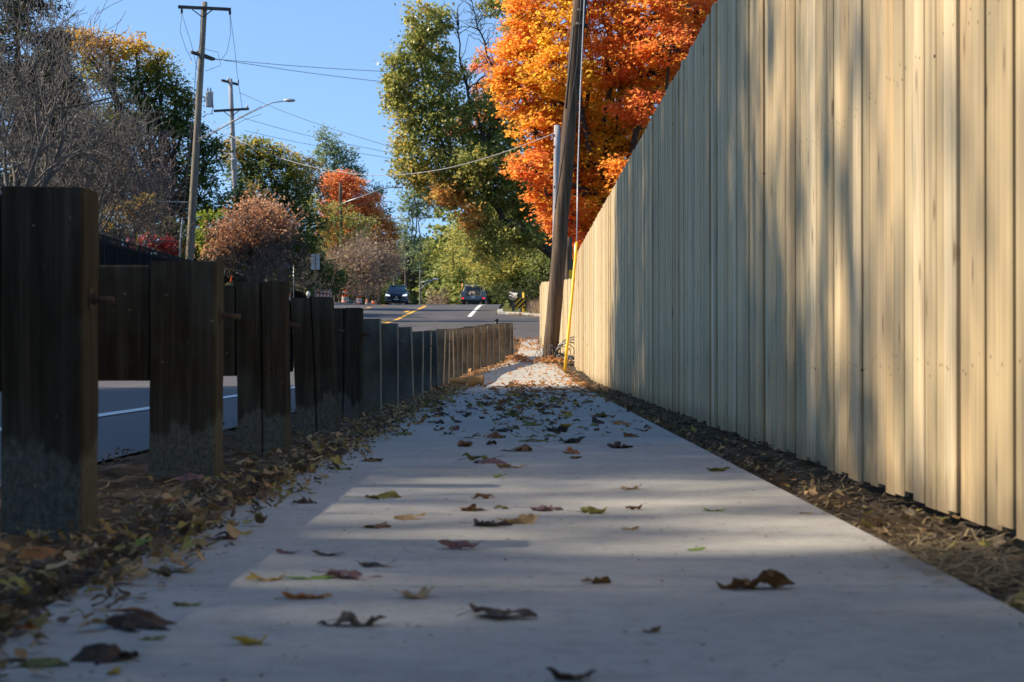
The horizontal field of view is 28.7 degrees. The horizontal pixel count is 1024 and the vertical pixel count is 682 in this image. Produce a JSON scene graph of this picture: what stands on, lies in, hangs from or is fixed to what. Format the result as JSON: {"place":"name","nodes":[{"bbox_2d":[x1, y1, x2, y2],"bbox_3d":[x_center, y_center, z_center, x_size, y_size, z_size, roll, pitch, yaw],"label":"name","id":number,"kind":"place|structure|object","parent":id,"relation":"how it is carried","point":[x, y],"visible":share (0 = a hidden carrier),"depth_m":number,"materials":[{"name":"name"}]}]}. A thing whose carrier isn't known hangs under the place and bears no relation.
{"place":"outdoors","nodes":[
{"label":"outdoors","id":0,"kind":"place"},
{"bbox_2d":[0,304,503,486],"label":"road","id":1,"kind":"structure","parent":0,"point":[130,430],"depth_m":20.81,"materials":[{"name":"asphalt"}]},
{"bbox_2d":[0,386,294,430],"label":"road marking","id":2,"kind":"object","parent":1,"relation":"on","point":[121,411],"visible":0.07,"depth_m":13.36,"materials":[{"name":"white paint"}]},
{"bbox_2d":[384,285,410,303],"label":"car","id":3,"kind":"object","parent":1,"relation":"on","point":[397,294],"visible":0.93,"depth_m":160.43,"materials":[{"name":"blue paint"}]},
{"bbox_2d":[460,283,488,303],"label":"truck","id":4,"kind":"object","parent":1,"relation":"on","point":[472,295],"visible":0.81,"depth_m":166.36,"materials":[{"name":"blue paint"}]},
{"bbox_2d":[0,341,520,630],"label":"gravel verge","id":5,"kind":"structure","parent":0,"point":[121,481],"depth_m":5.24,"materials":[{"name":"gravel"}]},
{"bbox_2d":[175,472,204,480],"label":"fallen leaf","id":6,"kind":"object","parent":5,"relation":"on","point":[188,475],"visible":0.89,"depth_m":5.57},
{"bbox_2d":[0,391,436,601],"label":"straw","id":7,"kind":"object","parent":5,"relation":"on","point":[174,495],"visible":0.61,"depth_m":4.73,"materials":[{"name":"plant"}]},
{"bbox_2d":[0,186,514,539],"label":"guardrail","id":8,"kind":"object","parent":5,"relation":"on","point":[78,322],"visible":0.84,"depth_m":5.79,"materials":[{"name":"wood"}]},
{"bbox_2d":[0,0,717,274],"label":"sky","id":9,"kind":"structure","parent":0,"point":[342,35],"materials":[{"name":"blue"}]},
{"bbox_2d":[0,339,1023,681],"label":"sidewalk","id":10,"kind":"structure","parent":0,"point":[828,605],"depth_m":3.31,"materials":[{"name":"concrete"}]},
{"bbox_2d":[69,643,139,664],"bbox_3d":[-0.495,0.391,2.497,0.135,0.030,0.097,0,1,26],"label":"fallen leaf","id":11,"kind":"object","parent":10,"relation":"on","point":[104,653],"visible":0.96,"depth_m":2.49,"materials":[{"name":"plant"}]},
{"bbox_2d":[85,610,176,632],"bbox_3d":[-0.517,0.399,2.800,0.129,0.042,0.123,0,0,12],"label":"fallen leaf","id":12,"kind":"object","parent":10,"relation":"on","point":[135,620],"visible":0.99,"depth_m":2.78,"materials":[{"name":"plant"}]},
{"bbox_2d":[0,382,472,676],"bbox_3d":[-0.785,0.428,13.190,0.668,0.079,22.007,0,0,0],"label":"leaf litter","id":13,"kind":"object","parent":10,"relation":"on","point":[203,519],"visible":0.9,"depth_m":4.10,"materials":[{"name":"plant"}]},
{"bbox_2d":[7,546,77,560],"bbox_3d":[-0.803,0.364,3.432,0.124,0.022,0.053,3,-3,-23],"label":"fallen leaf","id":14,"kind":"object","parent":13,"relation":"on","point":[45,552],"visible":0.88,"depth_m":3.42,"materials":[{"name":"plant"}]},
{"bbox_2d":[232,633,268,644],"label":"fallen leaf","id":15,"kind":"object","parent":10,"relation":"on","point":[247,640],"visible":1,"depth_m":2.63,"materials":[{"name":"plant"}]},
{"bbox_2d":[245,572,285,580],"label":"fallen leaf","id":16,"kind":"object","parent":10,"relation":"on","point":[253,575],"visible":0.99,"depth_m":3.37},
{"bbox_2d":[274,591,333,598],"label":"fallen leaf","id":17,"kind":"object","parent":10,"relation":"on","point":[291,595],"visible":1,"depth_m":3.12,"materials":[{"name":"plant"}]},
{"bbox_2d":[279,575,333,579],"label":"fallen leaf","id":18,"kind":"object","parent":10,"relation":"on","point":[319,577],"visible":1,"depth_m":3.40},
{"bbox_2d":[311,569,381,579],"bbox_3d":[-0.289,0.400,3.409,0.111,0.030,0.166,0,-1,33],"label":"fallen leaf","id":19,"kind":"object","parent":10,"relation":"on","point":[355,574],"visible":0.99,"depth_m":3.42,"materials":[{"name":"plant"}]},
{"bbox_2d":[315,611,385,626],"bbox_3d":[-0.225,0.393,2.813,0.102,0.028,0.042,-1,-4,0],"label":"fallen leaf","id":20,"kind":"object","parent":10,"relation":"on","point":[349,616],"visible":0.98,"depth_m":2.81,"materials":[{"name":"plant"}]},
{"bbox_2d":[359,521,390,528],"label":"fallen leaf","id":21,"kind":"object","parent":10,"relation":"on","point":[382,525],"visible":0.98,"depth_m":4.40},
{"bbox_2d":[358,560,395,566],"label":"fallen leaf","id":22,"kind":"object","parent":10,"relation":"on","point":[370,564],"visible":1,"depth_m":3.59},
{"bbox_2d":[365,490,402,498],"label":"fallen leaf","id":23,"kind":"object","parent":10,"relation":"on","point":[385,495],"visible":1,"depth_m":5.32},
{"bbox_2d":[381,513,425,520],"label":"fallen leaf","id":24,"kind":"object","parent":10,"relation":"on","point":[407,517],"visible":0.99,"depth_m":4.63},
{"bbox_2d":[392,586,434,598],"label":"fallen leaf","id":25,"kind":"object","parent":10,"relation":"on","point":[423,592],"visible":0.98,"depth_m":3.15,"materials":[{"name":"plant"}]},
{"bbox_2d":[435,539,482,549],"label":"fallen leaf","id":26,"kind":"object","parent":10,"relation":"on","point":[459,545],"visible":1,"depth_m":3.92,"materials":[{"name":"plant"}]},
{"bbox_2d":[449,375,484,385],"bbox_3d":[-0.555,0.488,24.627,0.434,0.140,0.147,0,0,0],"label":"paper bag","id":27,"kind":"object","parent":10,"relation":"on","point":[473,380],"visible":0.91,"depth_m":24.57,"materials":[{"name":"paper"}]},
{"bbox_2d":[459,453,495,459],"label":"fallen leaf","id":28,"kind":"object","parent":10,"relation":"on","point":[469,456],"visible":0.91,"depth_m":7.22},
{"bbox_2d":[462,518,512,525],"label":"fallen leaf","id":29,"kind":"object","parent":10,"relation":"on","point":[485,523],"visible":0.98,"depth_m":4.45,"materials":[{"name":"plant"}]},
{"bbox_2d":[473,455,506,463],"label":"fallen leaf","id":30,"kind":"object","parent":10,"relation":"on","point":[490,461],"visible":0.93,"depth_m":7.01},
{"bbox_2d":[456,603,537,616],"bbox_3d":[-0.012,0.398,2.908,0.116,0.032,0.127,0,0,13],"label":"fallen leaf","id":31,"kind":"object","parent":10,"relation":"on","point":[490,611],"visible":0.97,"depth_m":2.88,"materials":[{"name":"plant"}]},
{"bbox_2d":[505,354,528,359],"bbox_3d":[0.124,0.341,44.096,0.885,0.171,1.936,0,0,0],"label":"leaf pile","id":32,"kind":"object","parent":10,"relation":"on","point":[516,357],"visible":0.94,"depth_m":43.65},
{"bbox_2d":[423,351,613,393],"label":"leaf litter","id":33,"kind":"object","parent":10,"relation":"on","point":[588,386],"visible":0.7,"depth_m":26.75,"materials":[{"name":"plant"}]},
{"bbox_2d":[496,513,540,523],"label":"fallen leaf","id":34,"kind":"object","parent":10,"relation":"on","point":[530,518],"visible":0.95,"depth_m":4.51,"materials":[{"name":"plant"}]},
{"bbox_2d":[502,444,541,451],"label":"fallen leaf","id":35,"kind":"object","parent":10,"relation":"on","point":[524,448],"visible":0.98,"depth_m":7.89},
{"bbox_2d":[509,312,542,350],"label":"leaf litter","id":36,"kind":"object","parent":10,"relation":"on","point":[525,346],"visible":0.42,"depth_m":54.75,"materials":[{"name":"plant"}]},
{"bbox_2d":[402,387,650,437],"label":"leaf litter","id":37,"kind":"object","parent":10,"relation":"on","point":[555,431],"visible":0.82,"depth_m":14.21,"materials":[{"name":"plant"}]},
{"bbox_2d":[520,505,563,510],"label":"fallen leaf","id":38,"kind":"object","parent":10,"relation":"on","point":[544,507],"visible":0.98,"depth_m":4.89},
{"bbox_2d":[517,355,572,361],"bbox_3d":[0.853,0.363,42.360,1.517,0.176,2.154,0,0,0],"label":"leaf pile","id":39,"kind":"object","parent":10,"relation":"on","point":[551,358],"visible":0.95,"depth_m":42.52,"materials":[{"name":"plant"}]},
{"bbox_2d":[79,387,1022,680],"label":"leaf crumbs","id":40,"kind":"object","parent":10,"relation":"on","point":[507,559],"visible":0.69,"depth_m":3.71,"materials":[{"name":"plant"}]},
{"bbox_2d":[546,436,586,442],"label":"fallen leaf","id":41,"kind":"object","parent":10,"relation":"on","point":[574,440],"visible":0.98,"depth_m":8.65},
{"bbox_2d":[545,667,597,679],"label":"fallen leaf","id":42,"kind":"object","parent":10,"relation":"on","point":[556,674],"visible":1,"depth_m":2.34,"materials":[{"name":"plant"}]},
{"bbox_2d":[569,506,607,513],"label":"fallen leaf","id":43,"kind":"object","parent":10,"relation":"on","point":[589,509],"visible":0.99,"depth_m":4.83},
{"bbox_2d":[580,576,610,582],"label":"fallen leaf","id":44,"kind":"object","parent":10,"relation":"on","point":[605,579],"visible":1,"depth_m":3.33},
{"bbox_2d":[599,441,634,447],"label":"fallen leaf","id":45,"kind":"object","parent":10,"relation":"on","point":[616,444],"visible":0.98,"depth_m":8.19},
{"bbox_2d":[716,569,795,588],"bbox_3d":[0.397,0.391,3.258,0.134,0.044,0.056,1,-1,-5],"label":"fallen leaf","id":46,"kind":"object","parent":10,"relation":"on","point":[773,578],"visible":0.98,"depth_m":3.25,"materials":[{"name":"plant"}]},
{"bbox_2d":[491,314,539,338],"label":"side road","id":47,"kind":"structure","parent":0,"point":[526,326],"depth_m":89.25,"materials":[{"name":"asphalt"}]},
{"bbox_2d":[538,342,1023,612],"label":"soil strip","id":48,"kind":"object","parent":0,"point":[877,493],"visible":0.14,"depth_m":5.64,"materials":[{"name":"soil"}]},
{"bbox_2d":[568,373,1023,608],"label":"leaf litter","id":49,"kind":"object","parent":48,"relation":"on","point":[876,521],"visible":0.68,"depth_m":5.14,"materials":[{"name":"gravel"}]},
{"bbox_2d":[575,0,1023,540],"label":"wooden fence","id":50,"kind":"object","parent":48,"relation":"on","point":[804,239],"visible":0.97,"depth_m":6.55,"materials":[{"name":"brown wood"}]},
{"bbox_2d":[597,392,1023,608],"bbox_3d":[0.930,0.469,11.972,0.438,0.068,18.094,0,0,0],"label":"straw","id":51,"kind":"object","parent":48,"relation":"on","point":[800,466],"visible":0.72,"depth_m":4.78,"materials":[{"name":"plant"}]},
{"bbox_2d":[835,527,1023,596],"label":"straw","id":52,"kind":"object","parent":48,"relation":"on","point":[963,563],"visible":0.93,"depth_m":3.64,"materials":[{"name":"plant"}]},
{"bbox_2d":[993,534,1012,548],"bbox_3d":[1.046,0.428,4.266,0.042,0.033,0.047,0,0,0],"label":"stone","id":53,"kind":"object","parent":48,"relation":"on","point":[1002,538],"visible":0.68,"depth_m":4.25,"materials":[{"name":"stone"}]},
{"bbox_3d":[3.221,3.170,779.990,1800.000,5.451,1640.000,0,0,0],"label":"ground","id":54,"kind":"structure","parent":0,"visible":0},
{"bbox_2d":[0,0,120,242],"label":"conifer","id":55,"kind":"object","parent":54,"relation":"on","point":[5,26],"visible":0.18,"depth_m":95.59,"materials":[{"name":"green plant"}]},
{"bbox_2d":[7,23,140,245],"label":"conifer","id":56,"kind":"object","parent":54,"relation":"on","point":[74,74],"visible":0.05,"depth_m":103.81,"materials":[{"name":"green plant"}]},
{"bbox_2d":[0,0,154,207],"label":"bare tree","id":57,"kind":"object","parent":54,"relation":"on","point":[9,146],"visible":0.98,"depth_m":69.93,"materials":[{"name":"plant"}]},
{"bbox_2d":[0,75,186,241],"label":"bare tree","id":58,"kind":"object","parent":54,"relation":"on","point":[110,193],"visible":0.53,"depth_m":84.26,"materials":[{"name":"grey plant"}]},
{"bbox_2d":[23,110,195,257],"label":"bare tree","id":59,"kind":"object","parent":54,"relation":"on","point":[135,230],"visible":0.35,"depth_m":96.71,"materials":[{"name":"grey plant"}]},
{"bbox_2d":[99,190,171,238],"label":"shrub","id":60,"kind":"object","parent":54,"relation":"on","point":[118,222],"visible":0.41,"depth_m":92.09,"materials":[{"name":"brown plant"}]},
{"bbox_2d":[49,23,259,259],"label":"maple tree","id":61,"kind":"object","parent":54,"relation":"on","point":[178,123],"visible":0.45,"depth_m":117.92,"materials":[{"name":"green plant"}]},
{"bbox_2d":[127,231,185,256],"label":"shrub","id":62,"kind":"object","parent":54,"relation":"on","point":[165,247],"visible":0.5,"depth_m":101.02,"materials":[{"name":"red plant"}]},
{"bbox_2d":[107,207,274,284],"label":"dark shrub","id":63,"kind":"object","parent":54,"relation":"on","point":[182,255],"visible":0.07,"depth_m":111.69,"materials":[{"name":"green plant"}]},
{"bbox_2d":[99,234,312,300],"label":"metal fence","id":64,"kind":"object","parent":54,"relation":"on","point":[114,253],"visible":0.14,"depth_m":82.28,"materials":[{"name":"metal"}]},
{"bbox_2d":[195,205,227,259],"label":"young tree","id":65,"kind":"object","parent":54,"relation":"on","point":[207,216],"visible":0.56,"depth_m":108.06,"materials":[{"name":"green plant"}]},
{"bbox_2d":[148,2,294,260],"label":"utility pole","id":66,"kind":"object","parent":54,"relation":"on","point":[208,98],"visible":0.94,"depth_m":99.97,"materials":[{"name":"grey wood"}]},
{"bbox_2d":[179,60,200,256],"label":"guy wire","id":67,"kind":"object","parent":66,"relation":"attached to","point":[186,176],"visible":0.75,"depth_m":99.19,"materials":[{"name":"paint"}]},
{"bbox_2d":[202,116,553,175],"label":"overhead wire","id":68,"kind":"object","parent":66,"relation":"attached to","point":[388,175],"visible":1,"depth_m":84.20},
{"bbox_2d":[214,77,248,274],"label":"utility pole","id":69,"kind":"object","parent":54,"relation":"on","point":[231,110],"visible":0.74,"depth_m":131.03,"materials":[{"name":"grey wood"}]},
{"bbox_2d":[243,178,277,215],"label":"tree","id":70,"kind":"object","parent":54,"relation":"on","point":[251,184],"visible":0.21,"depth_m":133.95,"materials":[{"name":"green plant"}]},
{"bbox_2d":[194,183,341,299],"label":"spreading bush","id":71,"kind":"object","parent":54,"relation":"on","point":[254,237],"visible":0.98,"depth_m":106.14,"materials":[{"name":"orange plant"}]},
{"bbox_2d":[210,130,360,298],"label":"maple tree","id":72,"kind":"object","parent":54,"relation":"on","point":[270,164],"visible":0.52,"depth_m":140.19,"materials":[{"name":"green plant"}]},
{"bbox_2d":[152,230,450,303],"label":"distant wood","id":73,"kind":"object","parent":54,"relation":"on","point":[416,301],"visible":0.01,"depth_m":326.34,"materials":[{"name":"green plant"}]},
{"bbox_2d":[285,151,336,294],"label":"brown tree","id":74,"kind":"object","parent":54,"relation":"on","point":[316,180],"visible":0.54,"depth_m":164.97,"materials":[{"name":"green plant"}]},
{"bbox_2d":[311,254,319,296],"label":"road sign","id":75,"kind":"object","parent":54,"relation":"on","point":[317,264],"visible":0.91,"depth_m":138.09,"materials":[{"name":"metal"}]},
{"bbox_2d":[274,253,394,303],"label":"dark shrub","id":76,"kind":"object","parent":54,"relation":"on","point":[371,299],"visible":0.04,"depth_m":164.60,"materials":[{"name":"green plant"}]},
{"bbox_2d":[293,229,382,303],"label":"roadside shrub","id":77,"kind":"object","parent":54,"relation":"on","point":[343,253],"visible":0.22,"depth_m":149.57,"materials":[{"name":"brown plant"}]},
{"bbox_2d":[301,193,381,302],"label":"olive tree","id":78,"kind":"object","parent":54,"relation":"on","point":[333,219],"visible":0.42,"depth_m":157.97,"materials":[{"name":"green plant"}]},
{"bbox_2d":[307,123,402,298],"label":"poplar tree","id":79,"kind":"object","parent":54,"relation":"on","point":[341,160],"visible":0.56,"depth_m":204.92,"materials":[{"name":"green plant"}]},
{"bbox_2d":[326,230,394,303],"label":"roadside shrub","id":80,"kind":"object","parent":54,"relation":"on","point":[360,269],"visible":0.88,"depth_m":145.85,"materials":[{"name":"brown plant"}]},
{"bbox_2d":[315,167,407,302],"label":"maple tree","id":81,"kind":"object","parent":54,"relation":"on","point":[351,183],"visible":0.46,"depth_m":187.45,"materials":[{"name":"orange plant"}]},
{"bbox_2d":[339,183,402,299],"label":"street lamp","id":82,"kind":"object","parent":54,"relation":"on","point":[340,192],"visible":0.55,"depth_m":172.00,"materials":[{"name":"grey metal"}]},
{"bbox_2d":[331,222,415,303],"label":"roadside shrub","id":83,"kind":"object","parent":54,"relation":"on","point":[387,259],"visible":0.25,"depth_m":155.94,"materials":[{"name":"brown plant"}]},
{"bbox_2d":[341,243,406,303],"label":"roadside shrub","id":84,"kind":"object","parent":54,"relation":"on","point":[386,280],"visible":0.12,"depth_m":159.91,"materials":[{"name":"brown plant"}]},
{"bbox_2d":[383,245,430,299],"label":"tree","id":85,"kind":"object","parent":54,"relation":"on","point":[412,284],"visible":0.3,"depth_m":249.42,"materials":[{"name":"green plant"}]},
{"bbox_2d":[390,174,441,289],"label":"tree","id":86,"kind":"object","parent":54,"relation":"on","point":[414,210],"visible":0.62,"depth_m":214.87,"materials":[{"name":"green plant"}]},
{"bbox_2d":[403,236,449,296],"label":"tree","id":87,"kind":"object","parent":54,"relation":"on","point":[429,259],"visible":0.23,"depth_m":269.06,"materials":[{"name":"green plant"}]},
{"bbox_2d":[419,265,438,303],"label":"street lamp","id":88,"kind":"object","parent":54,"relation":"on","point":[420,287],"visible":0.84,"depth_m":221.99,"materials":[{"name":"grey metal"}]},
{"bbox_2d":[421,285,456,303],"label":"shrub","id":89,"kind":"object","parent":54,"relation":"on","point":[433,299],"visible":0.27,"depth_m":234.70,"materials":[{"name":"brown plant"}]},
{"bbox_2d":[372,0,564,279],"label":"oak tree","id":90,"kind":"object","parent":54,"relation":"on","point":[463,185],"visible":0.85,"depth_m":94.67,"materials":[{"name":"green plant"}]},
{"bbox_2d":[433,213,518,303],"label":"roadside tree","id":91,"kind":"object","parent":54,"relation":"on","point":[451,257],"visible":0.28,"depth_m":184.65,"materials":[{"name":"green plant"}]},
{"bbox_2d":[433,21,539,193],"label":"maple tree","id":92,"kind":"object","parent":54,"relation":"on","point":[475,66],"visible":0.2,"depth_m":117.78,"materials":[{"name":"green plant"}]},
{"bbox_2d":[412,197,573,304],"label":"distant wood","id":93,"kind":"object","parent":54,"relation":"on","point":[454,287],"visible":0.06,"depth_m":236.88,"materials":[{"name":"green plant"}]},
{"bbox_2d":[443,217,551,307],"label":"roadside tree","id":94,"kind":"object","parent":54,"relation":"on","point":[503,274],"visible":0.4,"depth_m":119.60,"materials":[{"name":"green plant"}]},
{"bbox_2d":[484,267,545,301],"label":"roadside shrub","id":95,"kind":"object","parent":54,"relation":"on","point":[536,287],"visible":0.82,"depth_m":117.09,"materials":[{"name":"green plant"}]},
{"bbox_2d":[508,290,521,311],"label":"guardrail","id":96,"kind":"object","parent":54,"relation":"on","point":[512,296],"visible":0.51,"depth_m":110.92,"materials":[{"name":"metal"}]},
{"bbox_2d":[497,309,539,316],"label":"kerb","id":97,"kind":"structure","parent":54,"relation":"on","point":[500,311],"depth_m":106.99,"materials":[{"name":"concrete"}]},
{"bbox_2d":[515,298,524,315],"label":"hazard marker","id":98,"kind":"object","parent":54,"relation":"on","point":[519,303],"visible":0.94,"depth_m":104.00,"materials":[{"name":"yellow metal"}]},
{"bbox_2d":[501,303,538,313],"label":"grass","id":99,"kind":"structure","parent":54,"relation":"on","point":[506,308],"depth_m":116.66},
{"bbox_2d":[525,296,539,314],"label":"dry weeds","id":100,"kind":"object","parent":54,"relation":"on","point":[532,306],"visible":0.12,"depth_m":107.34,"materials":[{"name":"brown plant"}]},
{"bbox_2d":[552,125,559,240],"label":"utility pole","id":101,"kind":"object","parent":54,"relation":"on","point":[556,164],"visible":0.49,"depth_m":71.94,"materials":[{"name":"silver metal"}]},
{"bbox_2d":[540,277,574,355],"bbox_3d":[1.757,-0.519,46.850,2.072,2.233,16.701,0,0,0],"label":"wooden fence","id":102,"kind":"object","parent":54,"relation":"on","point":[544,287],"visible":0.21,"depth_m":47.78,"materials":[{"name":"brown wood"}]},
{"bbox_2d":[542,0,589,362],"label":"utility pole","id":103,"kind":"object","parent":54,"relation":"on","point":[557,274],"visible":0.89,"depth_m":42.89,"materials":[{"name":"brown wood"}]},
{"bbox_2d":[535,336,574,362],"bbox_3d":[1.161,0.173,42.717,1.366,0.580,0.460,0,0,0],"label":"wire bundle","id":104,"kind":"object","parent":103,"relation":"attached to","point":[562,343],"visible":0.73,"depth_m":42.69,"materials":[{"name":"grey metal"}]},
{"bbox_2d":[563,0,584,371],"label":"guy wire","id":105,"kind":"object","parent":103,"relation":"attached to","point":[570,306],"visible":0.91,"depth_m":36.11,"materials":[{"name":"yellow plastic"}]},
{"bbox_2d":[565,237,571,276],"bbox_3d":[1.752,-1.574,62.006,0.258,3.295,0.258,0,0,0],"label":"utility pole","id":106,"kind":"object","parent":54,"relation":"on","point":[568,265],"visible":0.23,"depth_m":61.91,"materials":[{"name":"brown wood"}]},
{"bbox_2d":[476,0,717,258],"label":"maple tree","id":107,"kind":"object","parent":54,"relation":"on","point":[638,67],"visible":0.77,"depth_m":74.85,"materials":[{"name":"orange plant"}]},
{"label":"sidewalk base","id":108,"kind":"structure","parent":0,"visible":0},
{"bbox_2d":[9,657,68,668],"bbox_3d":[-0.585,0.399,2.444,0.101,0.017,0.041,-3,3,-23],"label":"fallen leaf","id":109,"kind":"object","parent":108,"relation":"on","point":[41,661],"visible":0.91,"depth_m":2.44,"materials":[{"name":"plant"}]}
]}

